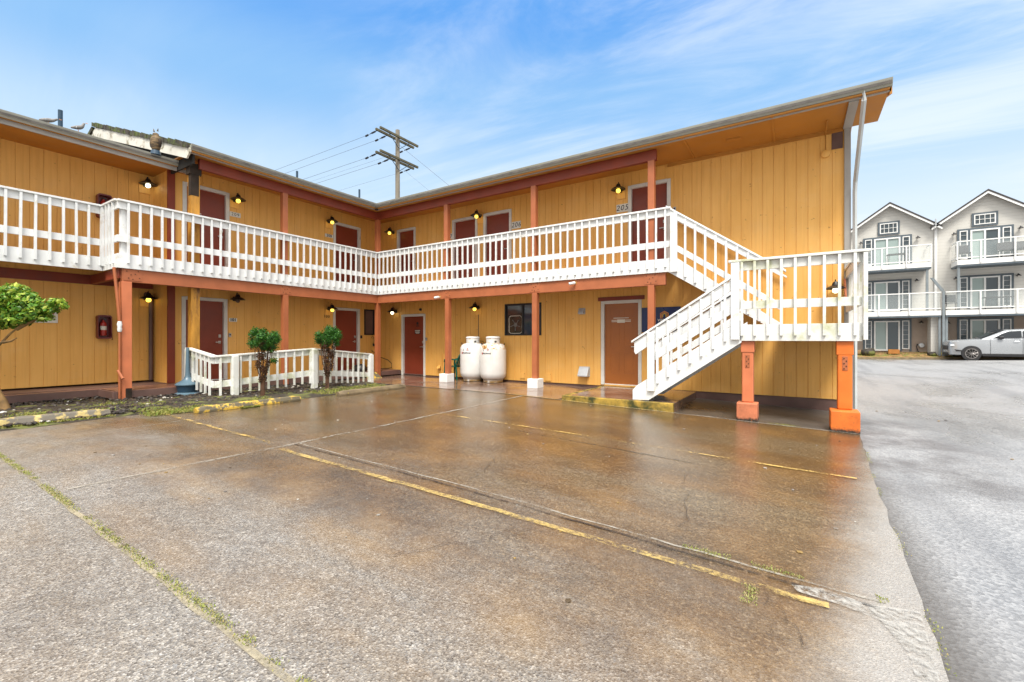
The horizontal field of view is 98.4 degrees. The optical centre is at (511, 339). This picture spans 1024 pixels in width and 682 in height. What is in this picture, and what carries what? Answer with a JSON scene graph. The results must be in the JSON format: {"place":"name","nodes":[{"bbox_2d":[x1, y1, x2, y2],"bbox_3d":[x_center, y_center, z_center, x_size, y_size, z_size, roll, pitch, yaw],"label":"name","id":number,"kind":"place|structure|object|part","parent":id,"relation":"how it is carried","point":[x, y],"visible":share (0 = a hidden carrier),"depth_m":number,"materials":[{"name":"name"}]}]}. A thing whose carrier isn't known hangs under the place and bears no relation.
{"place":"outdoors","nodes":[
{"label":"outdoors","id":0,"kind":"place"},
{"bbox_2d":[354,364,367,371],"bbox_3d":[-4.978,0.946,14.482,0.468,0.280,0.420,0,0,33],"label":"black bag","id":1,"kind":"object","parent":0,"point":[360,368],"visible":0.55,"depth_m":14.32,"materials":[{"name":"plastic"}]},
{"bbox_2d":[444,354,459,380],"bbox_3d":[-1.690,0.820,13.529,0.635,0.842,0.600,0,0,33],"label":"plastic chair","id":2,"kind":"object","parent":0,"point":[457,361],"visible":0.48,"depth_m":13.27,"materials":[{"name":"green plastic"}]},
{"bbox_2d":[345,375,590,398],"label":"walkway slab","id":3,"kind":"structure","parent":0,"point":[553,391],"depth_m":11.87,"materials":[{"name":"concrete"}]},
{"bbox_2d":[367,372,381,377],"bbox_3d":[-4.417,1.161,14.219,0.318,0.178,0.360,0,0,33],"label":"ramp wedge","id":4,"kind":"object","parent":3,"relation":"on","point":[376,375],"visible":0.46,"depth_m":14.26,"materials":[{"name":"yellow paint"}]},
{"bbox_2d":[460,336,481,380],"bbox_3d":[-1.166,0.573,13.192,0.760,1.315,0.763,0,0,5],"label":"propane tank","id":5,"kind":"object","parent":3,"relation":"on","point":[470,359],"visible":0.97,"depth_m":12.87,"materials":[{"name":"white metal"}]},
{"bbox_2d":[480,336,505,382],"bbox_3d":[-0.546,0.573,12.770,0.760,1.315,0.763,0,0,7],"label":"propane tank","id":6,"kind":"object","parent":3,"relation":"on","point":[492,361],"visible":1,"depth_m":12.47,"materials":[{"name":"white metal"}]},
{"bbox_2d":[0,0,1023,228],"label":"sky","id":7,"kind":"structure","parent":0,"point":[482,88],"materials":[{"name":"blue"}]},
{"bbox_2d":[346,359,1023,681],"bbox_3d":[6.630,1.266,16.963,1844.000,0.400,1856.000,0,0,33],"label":"asphalt ground","id":8,"kind":"structure","parent":0,"point":[952,496],"depth_m":4.53,"materials":[{"name":"grey asphalt"}]},
{"bbox_2d":[365,126,417,197],"bbox_3d":[-6.849,-5.280,25.255,1.365,13.060,2.820,0,0,33],"label":"utility pole","id":9,"kind":"object","parent":8,"relation":"on","point":[398,160],"visible":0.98,"depth_m":24.89,"materials":[{"name":"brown wood"}]},
{"bbox_2d":[0,77,892,410],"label":"motel building","id":10,"kind":"structure","parent":8,"relation":"on","point":[184,249],"depth_m":10.55,"materials":[{"name":"paint"}]},
{"bbox_2d":[34,310,57,322],"bbox_3d":[-10.013,-0.540,9.313,0.020,0.380,0.640,0,0,33],"label":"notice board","id":11,"kind":"object","parent":10,"relation":"attached to","point":[56,318],"visible":0.22,"depth_m":9.53,"materials":[{"name":"white"}]},
{"bbox_2d":[39,118,60,122],"bbox_3d":[-12.914,-6.103,12.376,0.473,0.205,0.134,0,0,-27],"label":"gull","id":12,"kind":"object","parent":10,"relation":"on","point":[49,120],"visible":0.9,"depth_m":12.33,"materials":[{"name":"white metal"}]},
{"bbox_2d":[58,109,62,126],"bbox_3d":[-13.260,-6.185,12.985,0.264,1.070,0.264,0,0,33],"label":"vent pipe","id":13,"kind":"object","parent":10,"relation":"on","point":[60,116],"visible":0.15,"depth_m":12.95,"materials":[{"name":"blue plastic"}]},
{"bbox_2d":[71,123,86,130],"bbox_3d":[-12.386,-6.072,12.665,0.365,0.323,0.134,0,0,-37],"label":"gull","id":14,"kind":"object","parent":10,"relation":"on","point":[78,127],"visible":0.98,"depth_m":12.64,"materials":[{"name":"white metal"}]},
{"bbox_2d":[96,193,111,218],"bbox_3d":[-9.377,-3.035,10.167,0.174,0.570,0.255,0,0,33],"label":"fire cabinet","id":15,"kind":"object","parent":10,"relation":"attached to","point":[101,198],"visible":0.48,"depth_m":10.13,"materials":[{"name":"red metal"}]},
{"bbox_2d":[96,315,112,339],"bbox_3d":[-9.377,-0.265,10.167,0.174,0.570,0.255,0,0,33],"label":"fire cabinet","id":16,"kind":"object","parent":10,"relation":"attached to","point":[103,326],"visible":1,"depth_m":10.14,"materials":[{"name":"red metal"}]},
{"bbox_2d":[138,177,156,194],"bbox_3d":[-8.865,-3.762,10.762,0.397,0.375,0.356,0,0,33],"label":"wall lantern","id":17,"kind":"object","parent":10,"relation":"attached to","point":[146,185],"depth_m":10.78,"materials":[{"name":"paint"}]},
{"bbox_2d":[139,291,156,306],"bbox_3d":[-8.859,-0.982,10.771,0.397,0.375,0.356,0,0,33],"label":"wall lantern","id":18,"kind":"object","parent":10,"relation":"attached to","point":[145,300],"depth_m":10.78,"materials":[{"name":"paint"}]},
{"bbox_2d":[150,129,161,155],"bbox_3d":[-8.023,-4.448,9.962,0.201,0.596,0.245,0,0,-45],"label":"owl decoy","id":19,"kind":"object","parent":10,"relation":"on","point":[155,142],"visible":1,"depth_m":9.90,"materials":[{"name":"brown plastic"}]},
{"bbox_2d":[182,296,227,379],"bbox_3d":[-7.832,0.001,11.259,0.142,2.118,1.030,0,0,33],"label":"door","id":20,"kind":"structure","parent":10,"relation":"in","point":[213,311],"depth_m":11.40,"materials":[{"name":"red paint"}]},
{"bbox_2d":[182,181,229,266],"bbox_3d":[-7.813,-2.784,11.288,0.142,2.168,1.060,0,0,33],"label":"door","id":21,"kind":"structure","parent":10,"relation":"in","point":[214,203],"depth_m":11.40,"materials":[{"name":"red paint"}]},
{"bbox_2d":[229,318,236,321],"bbox_3d":[-7.429,-0.512,11.778,0.013,0.095,0.200,0,0,33],"label":"number plate","id":22,"kind":"object","parent":10,"relation":"attached to","point":[232,319],"visible":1,"depth_m":11.77,"materials":[{"name":"white"}]},
{"bbox_2d":[230,211,240,217],"bbox_3d":[-7.399,-3.328,11.824,0.013,0.125,0.270,0,0,33],"label":"number plate","id":23,"kind":"object","parent":10,"relation":"attached to","point":[235,214],"visible":1,"depth_m":11.83,"materials":[{"name":"white"}]},
{"bbox_2d":[229,293,244,306],"bbox_3d":[-7.259,-1.042,11.693,0.397,0.375,0.356,0,0,33],"label":"wall lantern","id":24,"kind":"object","parent":10,"relation":"attached to","point":[234,300],"depth_m":11.71,"materials":[{"name":"paint"}]},
{"bbox_2d":[230,193,245,208],"bbox_3d":[-7.253,-3.682,11.701,0.397,0.375,0.356,0,0,33],"label":"wall lantern","id":25,"kind":"object","parent":10,"relation":"attached to","point":[236,201],"depth_m":11.73,"materials":[{"name":"paint"}]},
{"bbox_2d":[325,216,337,228],"bbox_3d":[-5.732,-3.742,14.076,0.397,0.375,0.356,0,0,33],"label":"wall lantern","id":26,"kind":"object","parent":10,"relation":"attached to","point":[330,222],"depth_m":14.11,"materials":[{"name":"paint"}]},
{"bbox_2d":[325,303,337,314],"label":"wall lantern","id":27,"kind":"object","parent":10,"relation":"attached to","point":[330,309],"depth_m":14.11,"materials":[{"name":"paint"}]},
{"bbox_2d":[333,307,359,370],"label":"door","id":28,"kind":"structure","parent":10,"relation":"in","point":[347,320],"depth_m":14.86,"materials":[{"name":"red paint"}]},
{"bbox_2d":[333,222,360,283],"bbox_3d":[-5.553,-2.764,14.816,0.142,2.128,1.060,0,0,33],"label":"door","id":29,"kind":"structure","parent":10,"relation":"in","point":[343,234],"depth_m":14.83,"materials":[{"name":"red paint"}]},
{"bbox_2d":[364,309,374,334],"bbox_3d":[-5.035,-0.593,15.571,0.080,0.894,0.450,0,0,33],"label":"window","id":30,"kind":"structure","parent":10,"relation":"in","point":[369,315],"depth_m":15.60,"materials":[{"name":"black glass"}]},
{"bbox_2d":[384,227,395,238],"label":"wall lantern","id":31,"kind":"object","parent":10,"relation":"attached to","point":[389,231],"depth_m":15.55,"materials":[{"name":"paint"}]},
{"bbox_2d":[387,307,398,317],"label":"wall lantern","id":32,"kind":"object","parent":10,"relation":"attached to","point":[392,310],"depth_m":15.47,"materials":[{"name":"paint"}]},
{"bbox_2d":[397,227,415,283],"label":"door","id":33,"kind":"structure","parent":10,"relation":"in","point":[406,237],"depth_m":15.34,"materials":[{"name":"red paint"}]},
{"bbox_2d":[401,314,425,375],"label":"door","id":34,"kind":"structure","parent":10,"relation":"in","point":[413,326],"depth_m":15.19,"materials":[{"name":"red paint"}]},
{"bbox_2d":[437,354,442,373],"bbox_3d":[-2.359,0.830,14.408,0.180,0.720,0.099,0,0,33],"label":"pipe cover","id":35,"kind":"object","parent":10,"relation":"attached to","point":[440,366],"visible":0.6,"depth_m":14.39,"materials":[{"name":"metal"}]},
{"bbox_2d":[452,216,477,278],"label":"door","id":36,"kind":"structure","parent":10,"relation":"in","point":[467,227],"depth_m":13.96,"materials":[{"name":"red paint"}]},
{"bbox_2d":[469,302,481,314],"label":"wall lantern","id":37,"kind":"object","parent":10,"relation":"attached to","point":[476,308],"depth_m":13.54,"materials":[{"name":"paint"}]},
{"bbox_2d":[470,209,483,223],"bbox_3d":[-1.067,-3.742,13.403,0.356,0.375,0.397,0,0,33],"label":"wall lantern","id":38,"kind":"object","parent":10,"relation":"attached to","point":[477,215],"depth_m":13.50,"materials":[{"name":"paint"}]},
{"bbox_2d":[483,209,511,275],"bbox_3d":[-0.411,-2.764,13.278,1.020,2.128,0.142,0,0,33],"label":"door","id":39,"kind":"structure","parent":10,"relation":"in","point":[500,221],"depth_m":13.28,"materials":[{"name":"red paint"}]},
{"bbox_2d":[509,315,521,333],"bbox_3d":[0.101,-0.425,12.928,0.457,0.527,0.036,0,0,33],"label":"box fan","id":40,"kind":"object","parent":10,"relation":"on","point":[515,325],"visible":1,"depth_m":12.92,"materials":[{"name":"grey plastic"}]},
{"bbox_2d":[512,221,520,228],"bbox_3d":[0.124,-3.322,12.864,0.308,0.205,0.013,0,0,33],"label":"number plate","id":41,"kind":"object","parent":10,"relation":"attached to","point":[516,224],"visible":1,"depth_m":12.86,"materials":[{"name":"beige"}]},
{"bbox_2d":[505,302,540,334],"bbox_3d":[0.319,-0.570,12.776,1.230,0.920,0.080,0,0,33],"label":"window","id":42,"kind":"structure","parent":10,"relation":"in","point":[524,310],"depth_m":12.84,"materials":[{"name":"black glass"}]},
{"bbox_2d":[545,373,550,380],"bbox_3d":[1.003,1.055,12.297,0.180,0.210,0.026,0,0,33],"label":"access cover","id":43,"kind":"object","parent":10,"relation":"attached to","point":[547,376],"visible":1,"depth_m":12.29,"materials":[{"name":"paint"}]},
{"bbox_2d":[578,308,584,313],"bbox_3d":[1.836,-0.743,11.715,0.180,0.165,0.110,0,0,33],"label":"vent hood","id":44,"kind":"object","parent":10,"relation":"attached to","point":[581,310],"visible":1,"depth_m":11.70,"materials":[{"name":"metal"}]},
{"bbox_2d":[577,366,589,376],"bbox_3d":[1.881,0.858,11.656,0.300,0.265,0.160,0,0,33],"label":"vent hood","id":45,"kind":"object","parent":10,"relation":"attached to","point":[583,371],"visible":1,"depth_m":11.63,"materials":[{"name":"metal"}]},
{"bbox_2d":[611,182,625,199],"bbox_3d":[2.655,-3.722,11.019,0.356,0.375,0.397,0,0,33],"label":"wall lantern","id":46,"kind":"object","parent":10,"relation":"attached to","point":[619,190],"depth_m":11.11,"materials":[{"name":"paint"}]},
{"bbox_2d":[601,299,641,385],"bbox_3d":[2.783,0.091,11.232,1.053,2.158,0.142,0,0,33],"label":"door","id":47,"kind":"structure","parent":10,"relation":"in","point":[621,320],"depth_m":11.24,"materials":[{"name":"brown paint"}]},
{"bbox_2d":[616,203,627,212],"bbox_3d":[2.786,-3.310,11.159,0.315,0.200,0.013,0,0,33],"label":"number plate","id":48,"kind":"object","parent":10,"relation":"attached to","point":[621,207],"visible":1,"depth_m":11.15,"materials":[{"name":"beige plastic"}]},
{"bbox_2d":[628,178,670,261],"bbox_3d":[3.374,-2.769,10.853,1.030,2.138,0.142,0,0,33],"label":"door","id":49,"kind":"structure","parent":10,"relation":"in","point":[637,193],"depth_m":10.91,"materials":[{"name":"red paint"}]},
{"bbox_2d":[642,306,680,331],"bbox_3d":[3.581,-0.470,10.639,0.910,0.600,0.030,0,0,33],"label":"company sign","id":50,"kind":"object","parent":10,"relation":"attached to","point":[662,313],"visible":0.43,"depth_m":10.65,"materials":[{"name":"blue metal"}]},
{"bbox_2d":[821,120,829,157],"bbox_3d":[6.153,-3.905,8.656,0.150,0.520,0.599,0,0,33],"label":"round junction box","id":51,"kind":"object","parent":10,"relation":"attached to","point":[825,153],"visible":1,"depth_m":8.86,"materials":[{"name":"paint"}]},
{"bbox_2d":[826,279,846,297],"bbox_3d":[6.334,-0.982,8.661,0.356,0.375,0.397,0,0,33],"label":"wall lantern","id":52,"kind":"object","parent":10,"relation":"attached to","point":[832,288],"depth_m":8.67,"materials":[{"name":"paint"}]},
{"bbox_2d":[0,380,948,681],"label":"parking slab","id":53,"kind":"structure","parent":8,"relation":"on","point":[82,600],"depth_m":2.87,"materials":[{"name":"concrete"}]},
{"bbox_2d":[3,458,295,681],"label":"expansion joint","id":54,"kind":"object","parent":53,"relation":"on","point":[249,650],"visible":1,"depth_m":2.23,"materials":[{"name":"beige"}]},
{"bbox_2d":[0,452,315,681],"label":"joint moss","id":55,"kind":"object","parent":53,"relation":"on","point":[64,501],"visible":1,"depth_m":2.56,"materials":[{"name":"green plant"}]},
{"bbox_2d":[0,379,389,430],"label":"planting bed","id":56,"kind":"object","parent":53,"relation":"on","point":[300,393],"visible":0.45,"depth_m":8.45,"materials":[{"name":"gravel"}]},
{"bbox_2d":[0,282,69,409],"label":"tree","id":57,"kind":"object","parent":56,"relation":"on","point":[21,307],"visible":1,"depth_m":7.52,"materials":[{"name":"green plant"}]},
{"bbox_2d":[0,409,110,426],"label":"wheel stop","id":58,"kind":"object","parent":56,"relation":"on","point":[55,416],"visible":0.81,"depth_m":6.66,"materials":[{"name":"yellow paint"}]},
{"bbox_2d":[0,382,371,421],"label":"white pebbles","id":59,"kind":"object","parent":56,"relation":"on","point":[143,398],"visible":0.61,"depth_m":8.19,"materials":[{"name":"stone"}]},
{"bbox_2d":[174,348,200,395],"bbox_3d":[-7.225,0.720,9.854,0.480,1.060,0.480,0,0,33],"label":"cigarette receptacle","id":60,"kind":"object","parent":56,"relation":"on","point":[186,385],"visible":0.88,"depth_m":9.76,"materials":[{"name":"blue plastic"}]},
{"bbox_2d":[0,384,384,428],"bbox_3d":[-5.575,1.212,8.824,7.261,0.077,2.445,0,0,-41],"label":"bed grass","id":61,"kind":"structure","parent":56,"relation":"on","point":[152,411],"depth_m":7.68,"materials":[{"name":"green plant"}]},
{"bbox_2d":[246,326,281,395],"bbox_3d":[-5.304,0.481,9.496,0.726,1.519,0.655,0,0,33],"label":"clipped shrub","id":62,"kind":"object","parent":56,"relation":"on","point":[263,341],"visible":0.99,"depth_m":9.41,"materials":[{"name":"green plant"}]},
{"bbox_2d":[313,324,342,387],"bbox_3d":[-4.479,0.438,10.792,0.651,1.605,0.682,0,0,1],"label":"clipped shrub","id":63,"kind":"object","parent":56,"relation":"on","point":[329,337],"visible":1,"depth_m":10.72,"materials":[{"name":"green plant"}]},
{"bbox_2d":[167,414,272,442],"bbox_3d":[-4.666,1.242,6.564,4.405,0.009,0.076,0,0,35],"label":"parking line","id":64,"kind":"object","parent":53,"relation":"on","point":[217,427],"visible":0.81,"depth_m":6.23,"materials":[{"name":"yellow paint"}]},
{"bbox_2d":[193,396,300,412],"bbox_3d":[-4.846,1.193,8.247,0.176,0.106,1.860,0,0,33],"label":"wheel stop","id":65,"kind":"object","parent":53,"relation":"on","point":[217,407],"visible":0.97,"depth_m":8.05,"materials":[{"name":"yellow paint"}]},
{"bbox_2d":[185,348,373,395],"bbox_3d":[-5.319,0.730,10.941,4.386,1.080,1.378,0,0,-41],"label":"white fence","id":66,"kind":"object","parent":53,"relation":"on","point":[236,382],"visible":0.78,"depth_m":10.20,"materials":[{"name":"paint"}]},
{"bbox_2d":[67,396,519,489],"bbox_3d":[-1.725,1.260,6.775,0.139,0.004,7.331,0,0,33],"label":"expansion joint","id":67,"kind":"object","parent":53,"relation":"on","point":[234,455],"visible":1,"depth_m":4.59,"materials":[{"name":"beige"}]},
{"bbox_2d":[336,384,404,395],"bbox_3d":[-3.307,1.194,10.539,0.177,0.105,1.940,0,0,33],"label":"wheel stop","id":68,"kind":"object","parent":53,"relation":"on","point":[367,390],"visible":1,"depth_m":10.35,"materials":[{"name":"concrete"}]},
{"bbox_2d":[388,527,532,554],"bbox_3d":[-0.312,1.347,2.954,1.034,0.017,0.091,0,0,-27],"label":"pavement crack","id":69,"kind":"object","parent":53,"relation":"on","point":[458,542],"visible":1,"depth_m":2.93,"materials":[{"name":"brown"}]},
{"bbox_2d":[93,399,925,675],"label":"ground litter","id":70,"kind":"object","parent":53,"relation":"on","point":[569,599],"visible":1,"depth_m":3.59,"materials":[{"name":"white plant"}]},
{"bbox_2d":[288,449,828,607],"bbox_3d":[-0.492,1.333,3.717,5.140,0.154,0.090,0,0,32],"label":"parking line","id":71,"kind":"object","parent":53,"relation":"on","point":[808,599],"visible":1,"depth_m":3.42,"materials":[{"name":"yellow paint"}]},
{"bbox_2d":[296,444,880,608],"bbox_3d":[-0.322,1.339,3.844,5.451,0.164,0.072,0,0,33],"label":"dark joint line","id":72,"kind":"object","parent":53,"relation":"on","point":[626,535],"visible":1,"depth_m":3.02,"materials":[{"name":"brown"}]},
{"bbox_2d":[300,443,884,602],"bbox_3d":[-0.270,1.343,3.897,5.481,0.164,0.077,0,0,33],"label":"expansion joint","id":73,"kind":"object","parent":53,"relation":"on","point":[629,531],"visible":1,"depth_m":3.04,"materials":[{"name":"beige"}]},
{"bbox_2d":[524,431,690,462],"bbox_3d":[1.050,1.348,5.661,2.405,0.072,0.033,0,0,36],"label":"expansion joint","id":74,"kind":"object","parent":53,"relation":"on","point":[616,448],"visible":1,"depth_m":5.43,"materials":[{"name":"brown"}]},
{"bbox_2d":[460,416,856,478],"bbox_3d":[1.113,1.335,6.038,5.701,0.171,0.099,0,0,32],"label":"parking line","id":75,"kind":"object","parent":53,"relation":"on","point":[717,456],"visible":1,"depth_m":4.93,"materials":[{"name":"yellow"}]},
{"bbox_2d":[679,472,689,529],"bbox_3d":[1.521,1.379,3.900,0.099,0.011,1.466,0,0,21],"label":"pavement crack","id":76,"kind":"object","parent":53,"relation":"on","point":[685,505],"visible":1,"depth_m":3.61,"materials":[{"name":"brown"}]},
{"bbox_2d":[745,581,803,644],"bbox_3d":[1.368,1.400,2.288,0.092,0.008,0.522,0,0,4],"label":"pavement crack","id":77,"kind":"object","parent":53,"relation":"on","point":[787,620],"visible":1,"depth_m":2.20,"materials":[{"name":"brown"}]},
{"bbox_2d":[683,423,956,676],"bbox_3d":[2.732,1.411,4.129,1.272,0.051,7.426,0,0,35],"label":"slab edge moss","id":78,"kind":"object","parent":53,"relation":"on","point":[754,589],"visible":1,"depth_m":2.51,"materials":[{"name":"green plant"}]},
{"bbox_2d":[794,585,938,680],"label":"mortar patch","id":79,"kind":"object","parent":53,"relation":"on","point":[901,624],"visible":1,"depth_m":2.21,"materials":[{"name":"grey concrete"}]},
{"bbox_2d":[562,386,695,412],"bbox_3d":[2.641,1.348,9.774,2.280,0.304,2.310,0,0,33],"label":"concrete step","id":80,"kind":"object","parent":8,"relation":"on","point":[670,401],"visible":0.63,"depth_m":9.08,"materials":[{"name":"yellow paint"}]},
{"bbox_2d":[405,385,860,434],"bbox_3d":[0.043,1.338,10.019,12.400,0.192,0.082,0,0,33],"label":"walk joint","id":81,"kind":"object","parent":8,"relation":"on","point":[662,411],"visible":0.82,"depth_m":7.91,"materials":[{"name":"beige"}]},
{"bbox_2d":[631,206,870,434],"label":"outside staircase","id":82,"kind":"structure","parent":8,"relation":"on","point":[736,333],"depth_m":7.71,"materials":[{"name":"white paint"}]},
{"bbox_2d":[851,202,942,355],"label":"townhouse","id":83,"kind":"structure","parent":8,"relation":"on","point":[902,303],"depth_m":28.14,"materials":[{"name":"beige paint"}]},
{"bbox_2d":[863,234,911,265],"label":"patio door","id":84,"kind":"structure","parent":83,"relation":"in","point":[874,256],"depth_m":28.57,"materials":[{"name":"white glass"}]},
{"bbox_2d":[863,319,911,350],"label":"patio door","id":85,"kind":"structure","parent":83,"relation":"in","point":[883,334],"depth_m":28.57,"materials":[{"name":"white glass"}]},
{"bbox_2d":[878,220,899,235],"bbox_3d":[24.341,-7.170,28.581,1.090,0.860,0.055,0,0,33],"label":"window","id":86,"kind":"structure","parent":83,"relation":"in","point":[891,227],"depth_m":28.57,"materials":[{"name":"white glass"}]},
{"bbox_2d":[868,279,911,311],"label":"patio door","id":87,"kind":"structure","parent":83,"relation":"in","point":[900,301],"depth_m":28.54,"materials":[{"name":"white glass"}]},
{"bbox_2d":[886,252,908,264],"bbox_3d":[24.200,-4.990,27.796,1.000,0.701,0.700,0,0,33],"label":"patio table","id":88,"kind":"object","parent":83,"relation":"on","point":[895,254],"visible":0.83,"depth_m":27.74,"materials":[{"name":"white metal"}]},
{"bbox_2d":[916,343,924,351],"bbox_3d":[25.589,0.544,27.713,0.412,0.603,0.181,0,0,33],"label":"gas meter","id":89,"kind":"object","parent":83,"relation":"attached to","point":[921,345],"visible":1,"depth_m":27.65,"materials":[{"name":"metal"}]},
{"bbox_2d":[857,352,994,356],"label":"verge","id":90,"kind":"structure","parent":8,"relation":"on","point":[902,355],"depth_m":27.63,"materials":[{"name":"plant"}]},
{"bbox_2d":[861,348,874,355],"bbox_3d":[22.941,0.815,28.525,0.762,0.474,0.651,0,0,33],"label":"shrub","id":91,"kind":"object","parent":90,"relation":"on","point":[869,351],"visible":0.99,"depth_m":28.31,"materials":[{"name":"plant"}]},
{"bbox_2d":[888,349,899,353],"bbox_3d":[24.235,0.785,28.082,0.550,0.290,0.280,0,0,33],"label":"planter box","id":92,"kind":"object","parent":90,"relation":"on","point":[893,351],"visible":1,"depth_m":27.97,"materials":[{"name":"wood"}]},
{"bbox_2d":[927,352,936,355],"bbox_3d":[25.424,0.897,26.777,0.448,0.274,0.340,0,0,33],"label":"garden boulder","id":93,"kind":"object","parent":90,"relation":"on","point":[931,354],"visible":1,"depth_m":26.66,"materials":[{"name":"stone"}]},
{"bbox_2d":[857,357,1023,359],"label":"kerb","id":94,"kind":"structure","parent":8,"relation":"on","point":[918,358],"depth_m":26.41,"materials":[{"name":"concrete"}]},
{"bbox_2d":[930,189,1023,355],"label":"townhouse","id":95,"kind":"structure","parent":8,"relation":"on","point":[981,225],"depth_m":26.16,"materials":[{"name":"beige paint"}]},
{"bbox_2d":[945,295,956,309],"bbox_3d":[26.284,-2.195,26.508,0.560,0.951,0.580,0,0,33],"label":"patio chair","id":96,"kind":"object","parent":95,"relation":"on","point":[950,298],"visible":0.65,"depth_m":26.64,"materials":[{"name":"white"}]},
{"bbox_2d":[955,245,971,260],"bbox_3d":[26.747,-5.115,26.211,0.560,0.951,0.580,0,0,33],"label":"patio chair","id":97,"kind":"object","parent":95,"relation":"on","point":[963,249],"visible":0.7,"depth_m":26.34,"materials":[{"name":"white"}]},
{"bbox_2d":[972,211,997,226],"bbox_3d":[28.029,-7.130,26.218,1.110,0.800,0.055,0,0,33],"label":"window","id":98,"kind":"structure","parent":95,"relation":"in","point":[983,218],"depth_m":26.21,"materials":[{"name":"white glass"}]},
{"bbox_2d":[957,224,1013,259],"bbox_3d":[28.023,-5.675,26.210,2.370,1.950,0.075,0,0,33],"label":"patio door","id":99,"kind":"structure","parent":95,"relation":"in","point":[989,247],"depth_m":26.19,"materials":[{"name":"white glass"}]},
{"bbox_2d":[957,317,1013,339],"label":"patio door","id":100,"kind":"structure","parent":95,"relation":"in","point":[971,328],"depth_m":26.32,"materials":[{"name":"white glass"}]},
{"bbox_2d":[960,273,1013,308],"bbox_3d":[28.023,-2.815,26.210,2.370,2.030,0.075,0,0,33],"label":"patio door","id":101,"kind":"structure","parent":95,"relation":"in","point":[1006,280],"depth_m":26.16,"materials":[{"name":"white glass"}]},
{"bbox_2d":[982,296,1013,308],"bbox_3d":[27.863,-2.070,25.449,1.200,0.701,0.840,0,0,33],"label":"patio table","id":102,"kind":"object","parent":95,"relation":"on","point":[1006,297],"visible":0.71,"depth_m":25.37,"materials":[{"name":"black"}]},
{"bbox_2d":[996,242,1017,256],"bbox_3d":[28.266,-5.114,25.244,0.672,0.951,0.690,0,0,33],"label":"patio chair","id":103,"kind":"object","parent":95,"relation":"on","point":[1005,246],"visible":0.75,"depth_m":25.43,"materials":[{"name":"white"}]},
{"bbox_2d":[1010,241,1023,256],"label":"patio chair","id":104,"kind":"object","parent":95,"relation":"on","point":[1019,245],"visible":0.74,"depth_m":25.21,"materials":[{"name":"white"}]},
{"bbox_2d":[942,329,1023,359],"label":"parked car","id":105,"kind":"object","parent":8,"relation":"on","point":[1002,343],"visible":1,"depth_m":24.15,"materials":[{"name":"silver metal"}]},
{"bbox_3d":[26.687,-0.267,23.800,1.000,0.357,0.091,0,0,33],"label":"side window","id":106,"kind":"part","parent":105,"relation":"part of","materials":[{"name":"black glass"}]}
]}

